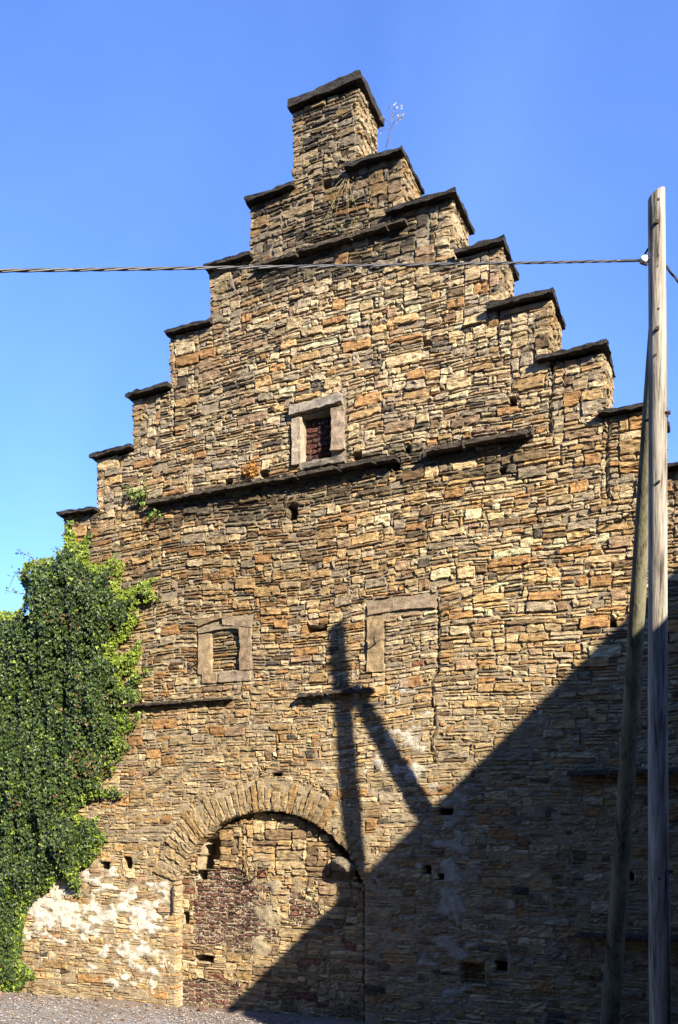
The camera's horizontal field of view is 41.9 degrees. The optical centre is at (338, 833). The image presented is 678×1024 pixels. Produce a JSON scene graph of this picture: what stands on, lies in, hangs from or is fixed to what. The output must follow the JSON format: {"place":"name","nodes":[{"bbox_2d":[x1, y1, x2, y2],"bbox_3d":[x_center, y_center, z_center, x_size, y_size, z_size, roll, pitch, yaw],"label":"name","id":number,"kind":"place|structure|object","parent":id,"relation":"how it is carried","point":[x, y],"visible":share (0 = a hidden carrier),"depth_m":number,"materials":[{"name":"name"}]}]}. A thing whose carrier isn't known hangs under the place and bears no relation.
{"place":"outdoors","nodes":[
{"label":"outdoors","id":0,"kind":"place"},
{"bbox_2d":[0,990,364,1023],"bbox_3d":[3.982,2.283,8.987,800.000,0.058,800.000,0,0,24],"label":"gravel ground","id":1,"kind":"structure","parent":0,"point":[244,1014],"depth_m":11.25,"materials":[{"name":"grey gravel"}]},
{"bbox_2d":[32,991,41,995],"bbox_3d":[-4.265,2.267,12.536,0.162,0.082,0.095,0,0,24],"label":"fallen stone","id":2,"kind":"object","parent":1,"relation":"on","point":[36,993],"visible":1,"depth_m":12.51,"materials":[{"name":"stone"}]},
{"bbox_2d":[0,70,677,1023],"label":"stone gable house","id":3,"kind":"structure","parent":1,"relation":"on","point":[368,766],"depth_m":10.58,"materials":[{"name":"stone"}]},
{"bbox_2d":[0,516,163,992],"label":"ivy","id":4,"kind":"object","parent":3,"relation":"attached to","point":[52,865],"visible":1,"depth_m":12.19,"materials":[{"name":"green plant"}]},
{"bbox_2d":[125,479,149,509],"bbox_3d":[-2.681,-4.508,11.851,0.394,0.350,0.282,0,0,24],"label":"plant","id":5,"kind":"object","parent":3,"relation":"attached to","point":[142,496],"visible":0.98,"depth_m":11.84,"materials":[{"name":"green plant"}]},
{"bbox_2d":[145,508,160,521],"bbox_3d":[-2.465,-4.232,11.774,0.276,0.169,0.220,0,0,11],"label":"ledge weed","id":6,"kind":"object","parent":3,"relation":"attached to","point":[151,514],"visible":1,"depth_m":11.77,"materials":[{"name":"green plant"}]},
{"bbox_2d":[182,457,194,491],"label":"dry grass","id":7,"kind":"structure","parent":3,"relation":"on","point":[188,489],"depth_m":11.56,"materials":[{"name":"plant"}]},
{"bbox_2d":[197,611,252,682],"bbox_3d":[-1.440,-2.405,11.446,0.829,0.924,0.218,0,0,24],"label":"blocked window","id":8,"kind":"structure","parent":3,"relation":"in","point":[206,656],"depth_m":11.40,"materials":[{"name":"stone"}]},
{"bbox_2d":[240,458,259,478],"bbox_3d":[-1.108,-4.616,11.171,0.301,0.237,0.179,0,0,24],"label":"orange tuft","id":9,"kind":"object","parent":3,"relation":"on","point":[252,468],"visible":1,"depth_m":11.18,"materials":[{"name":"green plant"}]},
{"bbox_2d":[289,392,346,470],"bbox_3d":[-0.234,-4.899,10.882,0.769,0.885,0.295,0,0,24],"label":"blocked window","id":10,"kind":"structure","parent":3,"relation":"in","point":[336,442],"depth_m":10.88,"materials":[{"name":"stone"}]},
{"bbox_2d":[322,175,373,227],"bbox_3d":[0.076,-7.616,10.565,0.675,0.653,0.249,0,0,24],"label":"trailing weed","id":11,"kind":"object","parent":3,"relation":"attached to","point":[334,197],"visible":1,"depth_m":10.64,"materials":[{"name":"plant"}]},
{"bbox_2d":[333,205,373,234],"bbox_3d":[0.137,-7.307,10.584,0.584,0.267,0.228,0,0,24],"label":"trailing weed","id":12,"kind":"object","parent":3,"relation":"attached to","point":[351,223],"visible":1,"depth_m":10.61,"materials":[{"name":"plant"}]},
{"bbox_2d":[380,99,404,145],"bbox_3d":[0.625,-8.478,10.629,0.362,0.572,0.106,0,0,24],"label":"dry twig","id":13,"kind":"object","parent":3,"relation":"on","point":[392,118],"visible":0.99,"depth_m":10.63,"materials":[{"name":"beige plant"}]},
{"bbox_2d":[366,595,436,671],"bbox_3d":[0.748,-2.355,10.455,0.882,0.860,0.156,0,0,24],"label":"blocked window","id":14,"kind":"structure","parent":3,"relation":"in","point":[375,624],"depth_m":10.50,"materials":[{"name":"stone"}]},
{"bbox_2d":[599,186,673,1023],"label":"utility pole","id":15,"kind":"object","parent":1,"relation":"on","point":[649,558],"visible":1,"depth_m":7.09,"materials":[{"name":"wood"}]},
{"bbox_2d":[0,259,639,272],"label":"overhead cable","id":16,"kind":"object","parent":15,"relation":"attached to","point":[19,270],"visible":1,"depth_m":5.45,"materials":[{"name":"black rubber"}]},
{"bbox_2d":[666,265,677,282],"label":"overhead cable","id":17,"kind":"object","parent":15,"relation":"attached to","point":[671,273],"visible":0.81,"depth_m":7.03,"materials":[{"name":"black rubber"}]},
{"bbox_2d":[0,0,677,615],"label":"sky","id":18,"kind":"structure","parent":0,"point":[134,133],"materials":[{"name":"blue"}]}
]}

